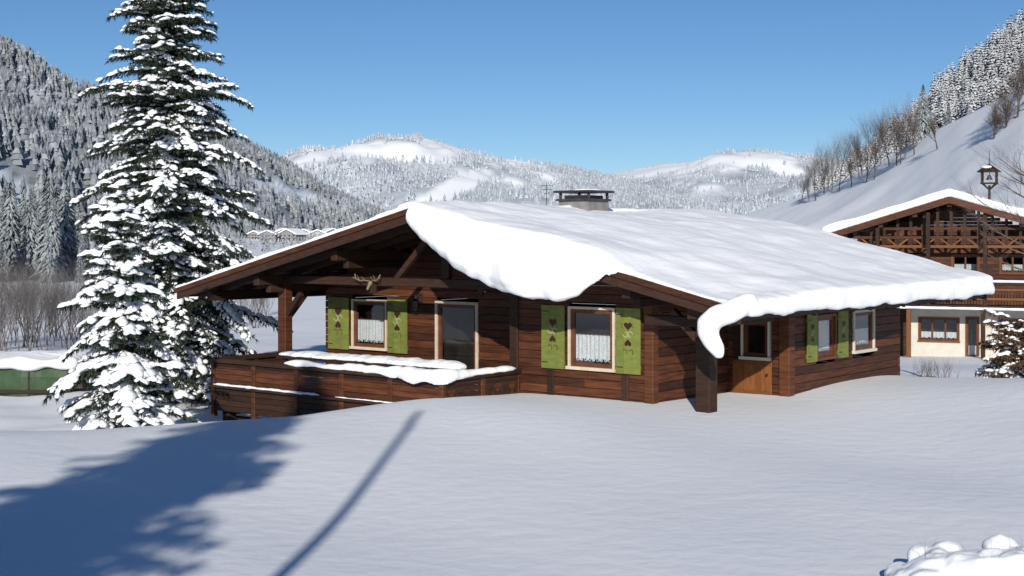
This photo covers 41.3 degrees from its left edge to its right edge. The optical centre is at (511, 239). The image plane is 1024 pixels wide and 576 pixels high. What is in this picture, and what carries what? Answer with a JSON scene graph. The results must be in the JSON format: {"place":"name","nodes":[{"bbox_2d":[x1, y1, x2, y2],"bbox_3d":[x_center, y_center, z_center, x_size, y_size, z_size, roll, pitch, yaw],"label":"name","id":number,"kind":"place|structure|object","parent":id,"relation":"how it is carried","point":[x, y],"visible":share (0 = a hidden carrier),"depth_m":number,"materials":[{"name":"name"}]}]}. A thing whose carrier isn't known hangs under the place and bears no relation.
{"place":"outdoors","nodes":[
{"label":"outdoors","id":0,"kind":"place"},
{"bbox_2d":[0,54,373,240],"bbox_3d":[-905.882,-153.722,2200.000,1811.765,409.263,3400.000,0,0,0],"label":"forested mountain","id":1,"kind":"structure","parent":0,"point":[7,166],"depth_m":1386.81,"materials":[{"name":"white snow"}]},
{"bbox_2d":[0,34,384,241],"bbox_3d":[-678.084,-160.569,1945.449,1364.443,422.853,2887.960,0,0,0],"label":"mountain forest","id":2,"kind":"object","parent":1,"relation":"on","point":[25,122],"visible":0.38,"depth_m":1311.29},
{"bbox_2d":[0,238,1023,575],"bbox_3d":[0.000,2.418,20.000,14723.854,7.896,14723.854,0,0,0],"label":"snow ground","id":3,"kind":"structure","parent":0,"point":[872,476],"depth_m":16.99,"materials":[{"name":"white snow"}]},
{"bbox_2d":[0,265,23,324],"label":"bare shrub","id":4,"kind":"object","parent":3,"relation":"on","point":[5,295],"visible":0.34,"depth_m":56.25,"materials":[{"name":"brown plant"}]},
{"bbox_2d":[0,254,30,346],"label":"bare shrub","id":5,"kind":"object","parent":3,"relation":"on","point":[11,306],"visible":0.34,"depth_m":60.18,"materials":[{"name":"brown plant"}]},
{"bbox_2d":[0,249,33,350],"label":"bare shrub","id":6,"kind":"object","parent":3,"relation":"on","point":[8,295],"visible":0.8,"depth_m":53.27,"materials":[{"name":"plant"}]},
{"bbox_2d":[0,254,41,339],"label":"bare shrub","id":7,"kind":"object","parent":3,"relation":"on","point":[20,307],"visible":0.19,"depth_m":67.30,"materials":[{"name":"brown plant"}]},
{"bbox_2d":[0,247,50,351],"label":"bare shrub","id":8,"kind":"object","parent":3,"relation":"on","point":[14,311],"visible":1,"depth_m":51.78,"materials":[{"name":"plant"}]},
{"bbox_2d":[0,249,63,346],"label":"bare shrub","id":9,"kind":"object","parent":3,"relation":"on","point":[27,295],"visible":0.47,"depth_m":59.25,"materials":[{"name":"plant"}]},
{"bbox_2d":[9,252,56,342],"bbox_3d":[-22.484,2.663,64.077,2.648,4.492,2.972,0,0,-22],"label":"bare shrub","id":10,"kind":"object","parent":3,"relation":"on","point":[32,301],"visible":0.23,"depth_m":63.65,"materials":[{"name":"brown plant"}]},
{"bbox_2d":[3,262,68,350],"bbox_3d":[-18.656,2.680,54.030,3.121,3.804,2.692,0,0,-31],"label":"bare shrub","id":11,"kind":"object","parent":3,"relation":"on","point":[33,312],"visible":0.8,"depth_m":54.23,"materials":[{"name":"brown plant"}]},
{"bbox_2d":[16,258,66,348],"bbox_3d":[-19.797,2.550,57.026,2.446,4.192,2.582,0,0,0],"label":"bare shrub","id":12,"kind":"object","parent":3,"relation":"on","point":[27,331],"visible":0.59,"depth_m":57.15,"materials":[{"name":"plant"}]},
{"bbox_2d":[17,257,69,346],"bbox_3d":[-21.242,2.746,61.274,3.020,4.283,3.730,0,0,-33],"label":"bare shrub","id":13,"kind":"object","parent":3,"relation":"on","point":[49,307],"visible":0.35,"depth_m":61.06,"materials":[{"name":"plant"}]},
{"bbox_2d":[0,349,90,396],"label":"tarpaulin covered woodpile","id":14,"kind":"object","parent":3,"relation":"on","point":[29,373],"visible":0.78,"depth_m":37.18,"materials":[{"name":"green plastic"}]},
{"bbox_2d":[29,266,83,340],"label":"bare shrub","id":15,"kind":"object","parent":3,"relation":"on","point":[53,309],"visible":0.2,"depth_m":66.33,"materials":[{"name":"brown plant"}]},
{"bbox_2d":[40,279,73,340],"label":"bare shrub","id":16,"kind":"object","parent":3,"relation":"on","point":[54,317],"visible":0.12,"depth_m":67.63,"materials":[{"name":"brown plant"}]},
{"bbox_2d":[35,246,93,346],"bbox_3d":[-18.931,2.456,57.982,2.970,4.445,2.587,0,0,0],"label":"bare shrub","id":17,"kind":"object","parent":3,"relation":"on","point":[74,309],"visible":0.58,"depth_m":57.93,"materials":[{"name":"plant"}]},
{"bbox_2d":[40,269,94,349],"bbox_3d":[-17.887,2.896,54.931,2.849,3.405,1.766,0,0,-42],"label":"bare shrub","id":18,"kind":"object","parent":3,"relation":"on","point":[68,323],"visible":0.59,"depth_m":54.57,"materials":[{"name":"plant"}]},
{"bbox_2d":[0,177,139,282],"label":"conifer grove","id":19,"kind":"object","parent":3,"relation":"on","point":[46,222],"visible":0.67,"depth_m":183.53,"materials":[{"name":"white plant"}]},
{"bbox_2d":[51,262,94,341],"bbox_3d":[-20.983,2.769,64.866,2.941,4.417,4.104,0,0,0],"label":"bare shrub","id":20,"kind":"object","parent":3,"relation":"on","point":[71,298],"visible":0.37,"depth_m":64.91,"materials":[{"name":"brown plant"}]},
{"bbox_2d":[55,257,98,347],"bbox_3d":[-17.704,2.499,57.183,4.414,4.334,2.235,0,0,23],"label":"bare shrub","id":21,"kind":"object","parent":3,"relation":"on","point":[76,293],"visible":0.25,"depth_m":57.47,"materials":[{"name":"brown plant"}]},
{"bbox_2d":[42,179,202,429],"bbox_3d":[-7.129,1.837,25.529,3.242,5.959,2.892,0,0,20],"label":"spruce tree","id":22,"kind":"object","parent":3,"relation":"on","point":[125,375],"visible":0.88,"depth_m":25.07,"materials":[{"name":"green plant"}]},
{"bbox_2d":[41,0,293,422],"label":"spruce tree","id":23,"kind":"object","parent":3,"relation":"on","point":[170,187],"visible":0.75,"depth_m":33.67,"materials":[{"name":"green plant"}]},
{"bbox_2d":[91,228,333,250],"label":"valley trees","id":24,"kind":"object","parent":3,"relation":"on","point":[265,242],"visible":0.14,"depth_m":534.87,"materials":[{"name":"white plant"}]},
{"bbox_2d":[238,298,264,327],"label":"bare shrub","id":25,"kind":"object","parent":3,"relation":"on","point":[258,307],"visible":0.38,"depth_m":79.97,"materials":[{"name":"plant"}]},
{"bbox_2d":[247,230,261,240],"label":"valley house","id":26,"kind":"structure","parent":3,"relation":"on","point":[254,235],"depth_m":815.73,"materials":[{"name":"metal"}]},
{"bbox_2d":[241,298,274,321],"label":"bare shrub","id":27,"kind":"object","parent":3,"relation":"on","point":[266,305],"visible":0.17,"depth_m":86.18,"materials":[{"name":"plant"}]},
{"bbox_2d":[257,230,279,241],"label":"valley house","id":28,"kind":"structure","parent":3,"relation":"on","point":[271,235],"depth_m":655.75,"materials":[{"name":"metal"}]},
{"bbox_2d":[275,228,284,240],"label":"valley house","id":29,"kind":"structure","parent":3,"relation":"on","point":[278,230],"depth_m":735.16,"materials":[{"name":"metal"}]},
{"bbox_2d":[278,228,308,241],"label":"valley house","id":30,"kind":"structure","parent":3,"relation":"on","point":[299,233],"depth_m":666.63,"materials":[{"name":"metal"}]},
{"bbox_2d":[308,229,325,238],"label":"valley house","id":31,"kind":"structure","parent":3,"relation":"on","point":[317,231],"depth_m":695.45,"materials":[{"name":"metal"}]},
{"bbox_2d":[322,228,336,232],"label":"valley house","id":32,"kind":"structure","parent":3,"relation":"on","point":[327,230],"depth_m":795.76,"materials":[{"name":"metal"}]},
{"bbox_2d":[175,182,994,420],"bbox_3d":[1.166,2.125,30.880,15.183,6.950,12.831,0,0,39],"label":"timber chalet","id":33,"kind":"object","parent":3,"relation":"on","point":[705,307],"visible":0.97,"depth_m":26.75,"materials":[{"name":"brown wood"}]},
{"bbox_2d":[349,296,876,394],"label":"windows","id":34,"kind":"structure","parent":33,"relation":"in","point":[591,328],"depth_m":28.54,"materials":[{"name":"grey wood"}]},
{"bbox_2d":[733,325,772,394],"bbox_3d":[4.668,2.515,26.470,0.857,1.970,0.130,0,0,39],"label":"entrance door","id":35,"kind":"structure","parent":33,"relation":"in","point":[749,376],"depth_m":26.51,"materials":[{"name":"orange wood"}]},
{"bbox_2d":[911,359,931,376],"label":"twiggy shrub","id":36,"kind":"object","parent":3,"relation":"on","point":[921,370],"visible":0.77,"depth_m":33.94,"materials":[{"name":"brown plant"}]},
{"bbox_2d":[822,150,1023,358],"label":"alpine farmhouse","id":37,"kind":"object","parent":3,"relation":"on","point":[954,328],"visible":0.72,"depth_m":61.00,"materials":[{"name":"brown wood"}]},
{"bbox_2d":[911,254,1023,356],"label":"windows","id":38,"kind":"structure","parent":37,"relation":"in","point":[930,329],"depth_m":61.47,"materials":[{"name":"grey wood"}]},
{"bbox_2d":[919,354,936,376],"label":"twiggy shrub","id":39,"kind":"object","parent":3,"relation":"on","point":[927,368],"visible":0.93,"depth_m":32.97,"materials":[{"name":"brown plant"}]},
{"bbox_2d":[928,359,951,377],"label":"twiggy shrub","id":40,"kind":"object","parent":3,"relation":"on","point":[937,366],"visible":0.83,"depth_m":33.48,"materials":[{"name":"brown plant"}]},
{"bbox_2d":[931,359,961,377],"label":"twiggy shrub","id":41,"kind":"object","parent":3,"relation":"on","point":[949,370],"visible":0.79,"depth_m":35.00,"materials":[{"name":"plant"}]},
{"bbox_2d":[884,534,1023,575],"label":"snow covered shrub","id":42,"kind":"object","parent":3,"relation":"on","point":[938,560],"visible":0.99,"depth_m":11.39,"materials":[{"name":"white snow"}]},
{"bbox_2d":[912,536,1022,564],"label":"shrub twigs","id":43,"kind":"object","parent":42,"relation":"attached to","point":[965,550],"visible":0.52,"depth_m":11.57,"materials":[{"name":"brown plant"}]},
{"bbox_2d":[941,135,1023,270],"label":"bare tree","id":44,"kind":"object","parent":3,"relation":"on","point":[1021,181],"visible":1,"depth_m":30.52,"materials":[{"name":"brown plant"}]},
{"bbox_2d":[974,309,1023,377],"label":"snowy shrub","id":45,"kind":"object","parent":3,"relation":"on","point":[1005,362],"visible":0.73,"depth_m":34.80,"materials":[{"name":"white plant"}]},
{"bbox_2d":[0,0,1023,174],"label":"sky","id":46,"kind":"structure","parent":0,"point":[609,86],"materials":[{"name":"blue"}]},
{"bbox_2d":[284,138,784,214],"bbox_3d":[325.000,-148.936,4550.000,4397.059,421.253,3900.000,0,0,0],"label":"mountain","id":47,"kind":"structure","parent":0,"point":[467,178],"depth_m":3889.89,"materials":[{"name":"white snow"}]},
{"bbox_2d":[279,131,801,214],"bbox_3d":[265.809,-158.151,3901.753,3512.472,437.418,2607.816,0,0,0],"label":"distant forest","id":48,"kind":"object","parent":47,"relation":"on","point":[618,199],"visible":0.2,"depth_m":3406.68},
{"bbox_2d":[607,151,835,205],"bbox_3d":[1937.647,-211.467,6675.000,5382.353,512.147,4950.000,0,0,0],"label":"mountain","id":49,"kind":"structure","parent":0,"point":[774,162],"depth_m":6177.41,"materials":[{"name":"white snow"}]},
{"bbox_2d":[612,147,845,202],"bbox_3d":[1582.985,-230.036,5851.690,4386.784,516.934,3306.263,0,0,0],"label":"distant forest","id":50,"kind":"object","parent":49,"relation":"on","point":[805,155],"visible":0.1,"depth_m":5780.58,"materials":[{"name":"white plant"}]},
{"bbox_2d":[743,89,1023,240],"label":"snowy hill","id":51,"kind":"structure","parent":0,"point":[927,168],"depth_m":187.08,"materials":[{"name":"white snow"}]},
{"bbox_2d":[797,179,811,200],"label":"bare tree","id":52,"kind":"object","parent":51,"relation":"on","point":[804,187],"visible":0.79,"depth_m":268.27,"materials":[{"name":"brown plant"}]},
{"bbox_2d":[800,160,812,201],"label":"bare tree","id":53,"kind":"object","parent":51,"relation":"on","point":[808,192],"visible":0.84,"depth_m":259.35,"materials":[{"name":"plant"}]},
{"bbox_2d":[805,151,831,200],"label":"bare tree","id":54,"kind":"object","parent":51,"relation":"on","point":[815,170],"visible":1,"depth_m":251.66,"materials":[{"name":"plant"}]},
{"bbox_2d":[811,139,836,194],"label":"bare tree","id":55,"kind":"object","parent":51,"relation":"on","point":[821,162],"visible":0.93,"depth_m":255.33,"materials":[{"name":"plant"}]},
{"bbox_2d":[814,131,847,189],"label":"bare tree","id":56,"kind":"object","parent":51,"relation":"on","point":[832,160],"visible":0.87,"depth_m":255.03,"materials":[{"name":"brown plant"}]},
{"bbox_2d":[823,146,840,191],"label":"bare tree","id":57,"kind":"object","parent":51,"relation":"on","point":[834,163],"visible":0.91,"depth_m":255.33,"materials":[{"name":"brown plant"}]},
{"bbox_2d":[830,130,864,191],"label":"bare tree","id":58,"kind":"object","parent":51,"relation":"on","point":[847,153],"visible":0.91,"depth_m":240.79,"materials":[{"name":"brown plant"}]},
{"bbox_2d":[840,141,862,186],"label":"bare tree","id":59,"kind":"object","parent":51,"relation":"on","point":[850,166],"visible":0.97,"depth_m":237.03,"materials":[{"name":"plant"}]},
{"bbox_2d":[842,119,872,177],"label":"bare tree","id":60,"kind":"object","parent":51,"relation":"on","point":[855,148],"visible":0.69,"depth_m":243.18,"materials":[{"name":"brown plant"}]},
{"bbox_2d":[847,131,871,175],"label":"bare tree","id":61,"kind":"object","parent":51,"relation":"on","point":[858,151],"visible":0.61,"depth_m":242.11,"materials":[{"name":"brown plant"}]},
{"bbox_2d":[849,105,892,179],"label":"bare tree","id":62,"kind":"object","parent":51,"relation":"on","point":[875,144],"visible":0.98,"depth_m":220.92,"materials":[{"name":"plant"}]},
{"bbox_2d":[852,115,894,182],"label":"bare tree","id":63,"kind":"object","parent":51,"relation":"on","point":[869,151],"visible":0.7,"depth_m":226.56,"materials":[{"name":"brown plant"}]},
{"bbox_2d":[865,105,901,164],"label":"bare tree","id":64,"kind":"object","parent":51,"relation":"on","point":[882,132],"visible":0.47,"depth_m":234.33,"materials":[{"name":"brown plant"}]},
{"bbox_2d":[873,112,894,165],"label":"bare tree","id":65,"kind":"object","parent":51,"relation":"on","point":[887,129],"visible":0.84,"depth_m":222.73,"materials":[{"name":"brown plant"}]},
{"bbox_2d":[879,107,910,165],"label":"bare tree","id":66,"kind":"object","parent":51,"relation":"on","point":[894,139],"visible":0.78,"depth_m":212.15,"materials":[{"name":"brown plant"}]},
{"bbox_2d":[885,107,912,163],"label":"bare tree","id":67,"kind":"object","parent":51,"relation":"on","point":[898,137],"visible":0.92,"depth_m":209.90,"materials":[{"name":"brown plant"}]},
{"bbox_2d":[885,91,920,157],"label":"bare tree","id":68,"kind":"object","parent":51,"relation":"on","point":[907,144],"visible":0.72,"depth_m":212.66,"materials":[{"name":"brown plant"}]},
{"bbox_2d":[898,104,927,155],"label":"bare tree","id":69,"kind":"object","parent":51,"relation":"on","point":[913,129],"visible":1,"depth_m":205.91,"materials":[{"name":"brown plant"}]},
{"bbox_2d":[910,110,921,147],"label":"dark spruce tree","id":70,"kind":"object","parent":51,"relation":"on","point":[916,141],"visible":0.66,"depth_m":214.63,"materials":[{"name":"white plant"}]},
{"bbox_2d":[809,8,1023,191],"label":"mountain forest","id":71,"kind":"object","parent":51,"relation":"on","point":[995,55],"visible":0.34,"depth_m":378.72,"materials":[{"name":"white plant"}]},
{"bbox_2d":[912,85,931,144],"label":"dark spruce tree","id":72,"kind":"object","parent":51,"relation":"on","point":[924,120],"visible":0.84,"depth_m":214.56,"materials":[{"name":"plant"}]},
{"bbox_2d":[926,107,933,132],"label":"dark spruce tree","id":73,"kind":"object","parent":51,"relation":"on","point":[930,115],"visible":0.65,"depth_m":214.83,"materials":[{"name":"plant"}]},
{"bbox_2d":[925,115,939,149],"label":"bare tree","id":74,"kind":"object","parent":51,"relation":"on","point":[934,128],"visible":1,"depth_m":191.33,"materials":[{"name":"brown plant"}]},
{"bbox_2d":[945,102,952,125],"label":"dark spruce tree","id":75,"kind":"object","parent":51,"relation":"on","point":[949,119],"visible":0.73,"depth_m":214.80,"materials":[{"name":"white plant"}]},
{"bbox_2d":[982,101,1010,138],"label":"bare tree","id":76,"kind":"object","parent":51,"relation":"on","point":[996,120],"visible":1,"depth_m":164.93,"materials":[{"name":"plant"}]},
{"bbox_2d":[982,85,1020,127],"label":"bare tree","id":77,"kind":"object","parent":51,"relation":"on","point":[1008,108],"visible":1,"depth_m":165.13,"materials":[{"name":"brown plant"}]},
{"bbox_2d":[994,73,1023,117],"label":"bare tree","id":78,"kind":"object","parent":51,"relation":"on","point":[1017,93],"visible":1,"depth_m":164.81,"materials":[{"name":"plant"}]},
{"bbox_2d":[1001,52,1023,92],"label":"bare tree","id":79,"kind":"object","parent":51,"relation":"on","point":[1021,70],"visible":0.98,"depth_m":164.51,"materials":[{"name":"brown plant"}]},
{"bbox_2d":[834,51,1021,180],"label":"forested mountain","id":80,"kind":"structure","parent":0,"point":[958,95],"depth_m":379.57,"materials":[{"name":"white snow"}]}
]}

